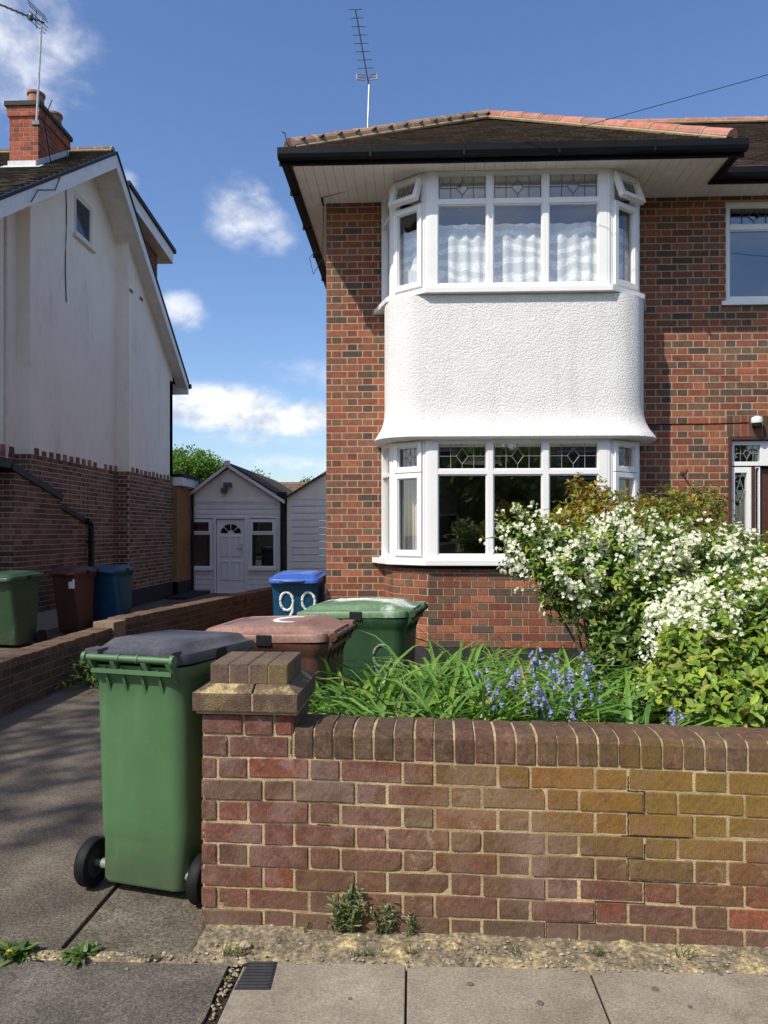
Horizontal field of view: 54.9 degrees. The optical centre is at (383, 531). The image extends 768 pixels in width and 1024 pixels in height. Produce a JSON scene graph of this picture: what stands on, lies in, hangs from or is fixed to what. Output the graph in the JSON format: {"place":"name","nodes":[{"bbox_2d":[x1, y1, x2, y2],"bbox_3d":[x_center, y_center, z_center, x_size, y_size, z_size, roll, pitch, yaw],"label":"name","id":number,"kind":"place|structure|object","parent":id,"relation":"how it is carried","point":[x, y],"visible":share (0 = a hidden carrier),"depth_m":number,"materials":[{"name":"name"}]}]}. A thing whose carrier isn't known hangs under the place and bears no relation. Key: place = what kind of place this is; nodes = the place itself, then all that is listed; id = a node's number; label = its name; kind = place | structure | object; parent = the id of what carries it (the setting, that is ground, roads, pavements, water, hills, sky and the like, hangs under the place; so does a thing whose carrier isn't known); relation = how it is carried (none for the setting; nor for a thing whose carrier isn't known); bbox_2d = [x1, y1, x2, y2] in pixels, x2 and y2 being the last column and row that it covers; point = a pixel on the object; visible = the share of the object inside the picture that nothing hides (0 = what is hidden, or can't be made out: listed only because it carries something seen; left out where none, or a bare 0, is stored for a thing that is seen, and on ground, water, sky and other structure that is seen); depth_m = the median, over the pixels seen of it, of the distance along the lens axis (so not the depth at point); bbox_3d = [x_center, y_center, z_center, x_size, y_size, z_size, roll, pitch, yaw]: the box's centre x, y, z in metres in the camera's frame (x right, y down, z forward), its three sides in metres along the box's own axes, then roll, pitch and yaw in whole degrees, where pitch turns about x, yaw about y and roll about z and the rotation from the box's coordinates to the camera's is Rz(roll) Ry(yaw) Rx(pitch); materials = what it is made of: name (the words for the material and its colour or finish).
{"place":"outdoors","nodes":[
{"label":"outdoors","id":0,"kind":"place"},
{"bbox_2d":[0,959,228,1023],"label":"pavement","id":1,"kind":"structure","parent":0,"point":[48,992],"depth_m":2.40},
{"bbox_2d":[0,593,232,653],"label":"driveway","id":2,"kind":"structure","parent":0,"point":[52,633],"depth_m":14.51,"materials":[{"name":"concrete"}]},
{"bbox_2d":[0,570,46,644],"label":"wheelie bin","id":3,"kind":"object","parent":2,"relation":"on","point":[18,605],"visible":0.94,"depth_m":9.52,"materials":[{"name":"green plastic"}]},
{"bbox_2d":[0,627,111,718],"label":"boundary wall","id":4,"kind":"structure","parent":2,"relation":"on","point":[27,672],"depth_m":6.73,"materials":[{"name":"brick"}]},
{"bbox_2d":[48,566,99,630],"bbox_3d":[-4.615,1.006,10.975,0.581,0.989,0.642,0,0,16],"label":"wheelie bin","id":5,"kind":"object","parent":2,"relation":"on","point":[73,586],"visible":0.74,"depth_m":10.84,"materials":[{"name":"brown plastic"}]},
{"bbox_2d":[0,89,191,630],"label":"rendered house","id":6,"kind":"structure","parent":2,"relation":"on","point":[94,379],"depth_m":12.91,"materials":[{"name":"paint"}]},
{"bbox_2d":[0,0,47,126],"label":"tv aerial","id":7,"kind":"object","parent":6,"relation":"attached to","point":[36,122],"visible":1,"depth_m":11.70,"materials":[{"name":"metal"}]},
{"bbox_2d":[31,100,59,201],"bbox_3d":[-5.091,-5.853,11.277,0.322,2.532,1.982,0,0,-19],"label":"aerial cable","id":8,"kind":"object","parent":6,"relation":"attached to","point":[50,160],"visible":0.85,"depth_m":11.17,"materials":[{"name":"black plastic"}]},
{"bbox_2d":[65,152,67,301],"bbox_3d":[-5.115,-4.923,11.967,0.061,2.098,1.157,0,0,-25],"label":"wall cable","id":9,"kind":"object","parent":6,"relation":"attached to","point":[66,236],"depth_m":12.47,"materials":[{"name":"black plastic"}]},
{"bbox_2d":[73,192,96,252],"bbox_3d":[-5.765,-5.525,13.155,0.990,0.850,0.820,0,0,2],"label":"window","id":10,"kind":"structure","parent":6,"relation":"in","point":[82,212],"depth_m":13.13,"materials":[{"name":"white plastic"}]},
{"bbox_2d":[91,564,135,619],"bbox_3d":[-4.284,1.006,11.574,0.670,0.988,0.702,0,0,10],"label":"wheelie bin","id":11,"kind":"object","parent":2,"relation":"on","point":[112,595],"visible":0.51,"depth_m":11.40,"materials":[{"name":"blue plastic"}]},
{"bbox_2d":[166,474,209,599],"bbox_3d":[-5.820,0.095,17.521,3.000,2.910,2.160,0,0,2],"label":"flat roof extension","id":12,"kind":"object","parent":2,"relation":"on","point":[183,541],"visible":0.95,"depth_m":17.62,"materials":[{"name":"wood"}]},
{"bbox_2d":[61,884,204,959],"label":"driveway","id":13,"kind":"structure","parent":0,"point":[145,921],"depth_m":2.82,"materials":[{"name":"concrete"}]},
{"bbox_2d":[73,629,254,905],"bbox_3d":[-0.916,0.971,3.273,0.575,1.053,0.742,0,0,17],"label":"wheelie bin","id":14,"kind":"object","parent":13,"relation":"on","point":[151,732],"visible":0.84,"depth_m":3.00,"materials":[{"name":"green plastic"}]},
{"bbox_2d":[277,110,767,678],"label":"brick house","id":15,"kind":"structure","parent":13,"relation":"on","point":[545,388],"depth_m":7.61,"materials":[{"name":"brick"}]},
{"bbox_2d":[309,197,323,274],"bbox_3d":[-0.714,-3.225,8.118,0.093,0.763,0.316,0,0,-31],"label":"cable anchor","id":16,"kind":"object","parent":15,"relation":"attached to","point":[322,201],"visible":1,"depth_m":8.11,"materials":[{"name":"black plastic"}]},
{"bbox_2d":[349,9,377,126],"bbox_3d":[-0.312,-6.029,9.736,0.249,1.436,0.465,0,0,32],"label":"tv aerial","id":17,"kind":"object","parent":15,"relation":"attached to","point":[362,51],"visible":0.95,"depth_m":9.86,"materials":[{"name":"metal"}]},
{"bbox_2d":[402,448,416,549],"bbox_3d":[0.295,-0.320,7.779,0.286,1.140,0.025,0,0,45],"label":"curtain","id":18,"kind":"object","parent":15,"relation":"hanging from","point":[409,514],"visible":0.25,"depth_m":7.80,"materials":[{"name":"white fabric"}]},
{"bbox_2d":[461,447,500,464],"bbox_3d":[1.115,-0.949,8.563,0.470,0.302,0.470,0,0,2],"label":"ceiling lamp","id":19,"kind":"object","parent":15,"relation":"hanging from","point":[478,461],"visible":0.66,"depth_m":8.51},
{"bbox_2d":[372,439,639,565],"bbox_3d":[1.347,-0.298,7.688,2.984,1.265,0.739,0,0,2],"label":"bay window","id":20,"kind":"structure","parent":15,"relation":"in","point":[427,472],"depth_m":7.40,"materials":[{"name":"white plastic"}]},
{"bbox_2d":[374,168,645,314],"bbox_3d":[1.346,-2.994,7.681,2.945,1.228,0.753,0,0,2],"label":"bay window","id":21,"kind":"structure","parent":15,"relation":"in","point":[607,207],"depth_m":7.39,"materials":[{"name":"white plastic"}]},
{"bbox_2d":[400,221,628,285],"bbox_3d":[1.351,-2.790,7.765,2.554,0.680,0.576,0,0,2],"label":"net curtain","id":22,"kind":"object","parent":15,"relation":"hanging from","point":[517,252],"visible":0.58,"depth_m":7.50,"materials":[{"name":"white fabric"}]},
{"bbox_2d":[323,74,767,197],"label":"telephone line","id":23,"kind":"object","parent":15,"relation":"on","point":[626,114],"visible":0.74,"depth_m":6.61,"materials":[{"name":"black plastic"}]},
{"bbox_2d":[647,422,748,424],"bbox_3d":[3.364,-1.167,7.967,1.100,0.025,0.011,0,0,2],"label":"lamp cable","id":24,"kind":"object","parent":15,"relation":"attached to","point":[697,423],"visible":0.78,"depth_m":7.96,"materials":[{"name":"black plastic"}]},
{"bbox_2d":[721,202,767,305],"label":"window","id":25,"kind":"structure","parent":15,"relation":"in","point":[730,228],"depth_m":7.99,"materials":[{"name":"white plastic"}]},
{"bbox_2d":[751,416,762,427],"bbox_3d":[3.971,-1.177,7.884,0.120,0.115,0.127,0,0,2],"label":"porch lamp","id":26,"kind":"object","parent":15,"relation":"attached to","point":[756,421],"visible":1,"depth_m":7.84,"materials":[{"name":"white plastic"}]},
{"bbox_2d":[760,469,767,561],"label":"front door","id":27,"kind":"structure","parent":15,"relation":"in","point":[763,472],"depth_m":8.04,"materials":[{"name":"white"}]},
{"bbox_2d":[0,593,325,950],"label":"driveway","id":28,"kind":"structure","parent":0,"point":[51,814],"depth_m":3.93,"materials":[{"name":"grey asphalt"}]},
{"bbox_2d":[30,641,105,696],"bbox_3d":[-2.819,1.353,7.521,0.722,0.403,2.266,0,0,2],"label":"weed clump","id":29,"kind":"object","parent":28,"relation":"on","point":[88,677],"visible":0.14,"depth_m":7.07,"materials":[{"name":"green plant"}]},
{"bbox_2d":[93,587,273,639],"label":"boundary wall","id":30,"kind":"structure","parent":28,"relation":"on","point":[203,614],"depth_m":10.13,"materials":[{"name":"brick"}]},
{"bbox_2d":[206,615,357,712],"bbox_3d":[-0.582,0.984,4.005,0.802,1.032,0.692,0,0,10],"label":"wheelie bin","id":31,"kind":"object","parent":28,"relation":"on","point":[313,639],"visible":0.33,"depth_m":3.74,"materials":[{"name":"brown plastic"}]},
{"bbox_2d":[269,571,325,615],"bbox_3d":[-0.955,0.971,8.324,0.670,1.058,0.782,0,0,4],"label":"wheelie bin","id":32,"kind":"object","parent":28,"relation":"on","point":[295,592],"visible":0.37,"depth_m":8.05,"materials":[{"name":"blue plastic"}]},
{"bbox_2d":[297,597,427,689],"bbox_3d":[-0.143,0.971,4.856,0.802,1.057,0.692,0,0,12],"label":"wheelie bin","id":33,"kind":"object","parent":28,"relation":"on","point":[391,622],"visible":0.41,"depth_m":4.58,"materials":[{"name":"green plastic"}]},
{"bbox_2d":[229,966,238,976],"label":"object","id":34,"kind":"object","parent":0,"point":[235,968],"depth_m":2.77,"materials":[{"name":"beige stone"}]},
{"bbox_2d":[279,482,325,513],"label":"brown roofed shed","id":35,"kind":"structure","parent":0,"point":[293,486],"depth_m":26.91,"materials":[{"name":"tile"}]},
{"bbox_2d":[286,471,325,592],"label":"white garage","id":36,"kind":"structure","parent":0,"point":[306,535],"depth_m":18.30,"materials":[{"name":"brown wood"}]},
{"bbox_2d":[292,500,325,592],"bbox_3d":[-1.050,0.399,18.287,2.460,2.401,0.055,0,0,2],"label":"garage door","id":37,"kind":"structure","parent":36,"relation":"in","point":[308,530],"depth_m":18.30,"materials":[{"name":"white wood"}]},
{"bbox_2d":[0,924,767,975],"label":"dirt strip","id":38,"kind":"object","parent":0,"point":[283,948],"visible":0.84,"depth_m":2.63,"materials":[{"name":"brown soil"}]},
{"bbox_2d":[0,938,40,966],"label":"dandelion","id":39,"kind":"object","parent":38,"relation":"on","point":[19,952],"visible":1,"depth_m":2.61,"materials":[{"name":"green plant"}]},
{"bbox_2d":[59,940,105,967],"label":"dandelion","id":40,"kind":"object","parent":38,"relation":"on","point":[81,951],"visible":1,"depth_m":2.60,"materials":[{"name":"green plant"}]},
{"bbox_2d":[137,950,160,960],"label":"weed","id":41,"kind":"object","parent":38,"relation":"on","point":[155,958],"visible":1,"depth_m":2.58,"materials":[{"name":"green plant"}]},
{"bbox_2d":[222,942,250,956],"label":"weed","id":42,"kind":"object","parent":38,"relation":"on","point":[231,950],"visible":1,"depth_m":2.61,"materials":[{"name":"green plant"}]},
{"bbox_2d":[239,940,250,948],"bbox_3d":[-0.497,1.481,2.656,0.043,0.023,0.037,0,0,2],"label":"stone","id":43,"kind":"object","parent":38,"relation":"on","point":[247,944],"visible":0.93,"depth_m":2.65,"materials":[{"name":"beige stone"}]},
{"bbox_2d":[324,883,367,932],"bbox_3d":[-0.141,1.399,2.763,0.169,0.181,0.139,0,0,2],"label":"weed","id":44,"kind":"object","parent":38,"relation":"on","point":[353,909],"visible":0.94,"depth_m":2.75,"materials":[{"name":"green plant"}]},
{"bbox_2d":[346,947,381,955],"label":"weed","id":45,"kind":"object","parent":38,"relation":"on","point":[364,953],"visible":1,"depth_m":2.61,"materials":[{"name":"green plant"}]},
{"bbox_2d":[369,899,398,934],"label":"weed","id":46,"kind":"object","parent":38,"relation":"on","point":[385,927],"visible":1,"depth_m":2.75,"materials":[{"name":"green plant"}]},
{"bbox_2d":[403,943,414,953],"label":"weed","id":47,"kind":"object","parent":38,"relation":"on","point":[411,952],"visible":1,"depth_m":2.61,"materials":[{"name":"green plant"}]},
{"bbox_2d":[405,907,415,935],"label":"weed","id":48,"kind":"object","parent":38,"relation":"on","point":[409,930],"visible":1,"depth_m":2.73,"materials":[{"name":"green plant"}]},
{"bbox_2d":[192,651,767,947],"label":"garden wall","id":49,"kind":"structure","parent":38,"relation":"on","point":[612,831],"depth_m":2.74,"materials":[{"name":"brick"}]},
{"bbox_2d":[510,943,519,953],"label":"weed","id":50,"kind":"object","parent":38,"relation":"on","point":[512,948],"visible":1,"depth_m":2.62,"materials":[{"name":"green plant"}]},
{"bbox_2d":[588,942,607,955],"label":"weed","id":51,"kind":"object","parent":38,"relation":"on","point":[598,951],"visible":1,"depth_m":2.61,"materials":[{"name":"green plant"}]},
{"bbox_2d":[675,945,695,958],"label":"weed","id":52,"kind":"object","parent":38,"relation":"on","point":[688,952],"visible":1,"depth_m":2.59,"materials":[{"name":"green plant"}]},
{"bbox_2d":[0,0,767,481],"label":"sky","id":53,"kind":"structure","parent":0,"point":[195,100],"materials":[{"name":"blue"}]},
{"bbox_2d":[204,966,610,1023],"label":"slab bed","id":54,"kind":"object","parent":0,"point":[223,1001],"depth_m":2.38,"materials":[{"name":"soil"}]},
{"bbox_2d":[223,973,233,982],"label":"weed","id":55,"kind":"object","parent":54,"relation":"on","point":[227,979],"visible":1,"depth_m":2.45,"materials":[{"name":"green plant"}]},
{"bbox_2d":[26,925,766,1019],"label":"grit","id":56,"kind":"object","parent":54,"relation":"on","point":[352,959],"visible":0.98,"depth_m":2.59,"materials":[{"name":"beige gravel"}]},
{"bbox_2d":[218,962,767,1023],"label":"paving slabs","id":57,"kind":"structure","parent":54,"relation":"on","point":[310,993],"depth_m":2.38,"materials":[{"name":"grey concrete"}]},
{"bbox_2d":[237,959,247,964],"bbox_3d":[-0.488,1.483,2.552,0.036,0.017,0.026,0,0,22],"label":"stone","id":58,"kind":"object","parent":57,"relation":"on","point":[242,961],"visible":1,"depth_m":2.54,"materials":[{"name":"beige stone"}]},
{"bbox_2d":[234,961,276,989],"bbox_3d":[-0.428,1.494,2.494,0.118,0.013,0.156,0,0,2],"label":"drain grille","id":59,"kind":"object","parent":57,"relation":"on","point":[257,975],"visible":1,"depth_m":2.48,"materials":[{"name":"metal"}]},
{"bbox_2d":[536,1000,543,1004],"bbox_3d":[0.496,1.495,2.352,0.025,0.001,0.025,0,0,2],"label":"gum spot","id":60,"kind":"object","parent":57,"relation":"on","point":[539,1002],"visible":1,"depth_m":2.35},
{"bbox_2d":[651,986,658,990],"bbox_3d":[0.888,1.495,2.424,0.025,0.001,0.026,0,0,2],"label":"gum spot","id":61,"kind":"object","parent":57,"relation":"on","point":[654,988],"visible":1,"depth_m":2.42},
{"bbox_2d":[439,658,689,678],"bbox_3d":[3.317,1.413,5.745,5.820,0.373,3.100,0,0,2],"label":"flower bed","id":62,"kind":"object","parent":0,"point":[560,662],"visible":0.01,"depth_m":7.15,"materials":[{"name":"soil"}]},
{"bbox_2d":[534,472,659,650],"bbox_3d":[1.478,0.478,5.204,0.941,1.808,0.676,0,0,2],"label":"coppery shrub","id":63,"kind":"object","parent":62,"relation":"on","point":[599,504],"visible":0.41,"depth_m":5.18,"materials":[{"name":"green plant"}]},
{"bbox_2d":[565,599,678,716],"bbox_3d":[1.414,0.872,4.232,0.596,0.960,0.814,0,0,-44],"label":"evergreen shrub","id":64,"kind":"object","parent":62,"relation":"on","point":[603,636],"visible":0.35,"depth_m":4.24,"materials":[{"name":"green plant"}]},
{"bbox_2d":[479,500,767,660],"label":"flowering shrub","id":65,"kind":"object","parent":62,"relation":"on","point":[660,564],"visible":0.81,"depth_m":4.45,"materials":[{"name":"white plant"}]},
{"bbox_2d":[615,481,760,572],"bbox_3d":[2.338,0.490,5.718,1.109,1.784,1.084,0,0,-26],"label":"coppery shrub","id":66,"kind":"object","parent":62,"relation":"on","point":[683,500],"visible":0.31,"depth_m":5.73,"materials":[{"name":"green plant"}]},
{"bbox_2d":[717,513,767,573],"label":"pale shrub","id":67,"kind":"object","parent":62,"relation":"on","point":[759,540],"visible":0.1,"depth_m":4.90,"materials":[{"name":"green plant"}]},
{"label":"flower bed","id":68,"kind":"structure","parent":0,"visible":0},
{"bbox_2d":[475,668,503,719],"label":"bluebell","id":69,"kind":"object","parent":68,"relation":"on","point":[496,693],"visible":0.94,"depth_m":3.10,"materials":[{"name":"purple plant"}]},
{"bbox_2d":[506,668,520,720],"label":"bluebell","id":70,"kind":"object","parent":68,"relation":"on","point":[513,683],"visible":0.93,"depth_m":3.15,"materials":[{"name":"purple plant"}]},
{"bbox_2d":[522,681,552,720],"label":"bluebell","id":71,"kind":"object","parent":68,"relation":"on","point":[542,694],"visible":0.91,"depth_m":3.07,"materials":[{"name":"purple plant"}]},
{"bbox_2d":[308,628,767,727],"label":"ground cover","id":72,"kind":"object","parent":68,"relation":"on","point":[447,689],"visible":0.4,"depth_m":3.51,"materials":[{"name":"green plant"}]},
{"bbox_2d":[528,647,558,718],"bbox_3d":[0.713,0.865,3.304,0.130,0.710,0.098,0,0,2],"label":"bluebell","id":73,"kind":"object","parent":68,"relation":"on","point":[537,664],"visible":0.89,"depth_m":3.29,"materials":[{"name":"purple plant"}]},
{"bbox_2d":[532,691,575,721],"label":"bluebell","id":74,"kind":"object","parent":68,"relation":"on","point":[570,716],"visible":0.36,"depth_m":3.15,"materials":[{"name":"purple plant"}]},
{"bbox_2d":[545,665,582,721],"bbox_3d":[0.776,0.899,3.191,0.167,0.642,0.064,0,0,34],"label":"bluebell","id":75,"kind":"object","parent":68,"relation":"on","point":[569,687],"visible":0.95,"depth_m":3.18,"materials":[{"name":"purple plant"}]},
{"bbox_2d":[561,651,591,721],"bbox_3d":[0.889,0.884,3.427,0.148,0.672,0.064,0,0,27],"label":"bluebell","id":76,"kind":"object","parent":68,"relation":"on","point":[583,666],"visible":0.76,"depth_m":3.40,"materials":[{"name":"purple plant"}]},
{"bbox_2d":[580,665,603,721],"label":"bluebell","id":77,"kind":"object","parent":68,"relation":"on","point":[585,678],"visible":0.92,"depth_m":3.35,"materials":[{"name":"purple plant"}]},
{"bbox_2d":[662,706,683,725],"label":"bluebell","id":78,"kind":"object","parent":68,"relation":"on","point":[674,712],"visible":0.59,"depth_m":3.08,"materials":[{"name":"purple plant"}]},
{"bbox_2d":[629,557,767,728],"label":"flowering shrub","id":79,"kind":"object","parent":68,"relation":"on","point":[717,645],"visible":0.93,"depth_m":3.60,"materials":[{"name":"green plant"}]},
{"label":"back garden path","id":80,"kind":"structure","parent":0,"visible":0},
{"bbox_2d":[173,444,225,483],"bbox_3d":[-7.041,-0.814,27.023,2.947,4.830,2.925,0,0,2],"label":"garden tree","id":81,"kind":"object","parent":80,"relation":"on","point":[202,466],"visible":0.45,"depth_m":26.21,"materials":[{"name":"green plant"}]},
{"bbox_2d":[189,460,292,592],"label":"white outbuilding","id":82,"kind":"structure","parent":80,"relation":"on","point":[237,537],"depth_m":18.37,"materials":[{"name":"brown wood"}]},
{"bbox_2d":[194,518,213,570],"bbox_3d":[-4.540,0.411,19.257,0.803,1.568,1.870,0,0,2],"label":"window","id":83,"kind":"structure","parent":82,"relation":"in","point":[209,520],"depth_m":18.37,"materials":[{"name":"white plastic"}]},
{"bbox_2d":[221,482,231,492],"bbox_3d":[-3.890,-1.097,18.283,0.270,0.250,0.154,0,0,2],"label":"floodlight","id":84,"kind":"object","parent":82,"relation":"attached to","point":[226,485],"visible":1,"depth_m":18.22,"materials":[{"name":"metal"}]},
{"bbox_2d":[217,519,244,592],"bbox_3d":[-3.803,0.608,18.357,0.698,1.845,0.112,0,0,2],"label":"door","id":85,"kind":"structure","parent":82,"relation":"in","point":[230,532],"depth_m":18.37,"materials":[{"name":"white plastic"}]},
{"bbox_2d":[248,518,276,570],"bbox_3d":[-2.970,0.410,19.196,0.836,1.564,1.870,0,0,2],"label":"window","id":86,"kind":"structure","parent":82,"relation":"in","point":[262,530],"depth_m":19.58,"materials":[{"name":"white plastic"}]},
{"bbox_2d":[277,492,286,571],"bbox_3d":[-2.515,0.260,18.219,0.220,2.480,0.153,0,0,2],"label":"downpipe","id":87,"kind":"object","parent":82,"relation":"attached to","point":[282,494],"visible":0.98,"depth_m":18.21,"materials":[{"name":"black plastic"}]},
{"bbox_2d":[252,466,270,477],"bbox_3d":[-5.870,-0.657,33.002,1.651,4.516,1.708,0,0,-33],"label":"garden tree","id":88,"kind":"object","parent":80,"relation":"on","point":[257,470],"visible":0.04,"depth_m":32.92,"materials":[{"name":"green plant"}]},
{"bbox_2d":[300,476,313,481],"bbox_3d":[-3.569,-0.566,36.035,1.679,4.334,1.680,0,0,2],"label":"garden tree","id":89,"kind":"object","parent":80,"relation":"on","point":[307,480],"visible":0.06,"depth_m":35.88,"materials":[{"name":"green plant"}]}
]}

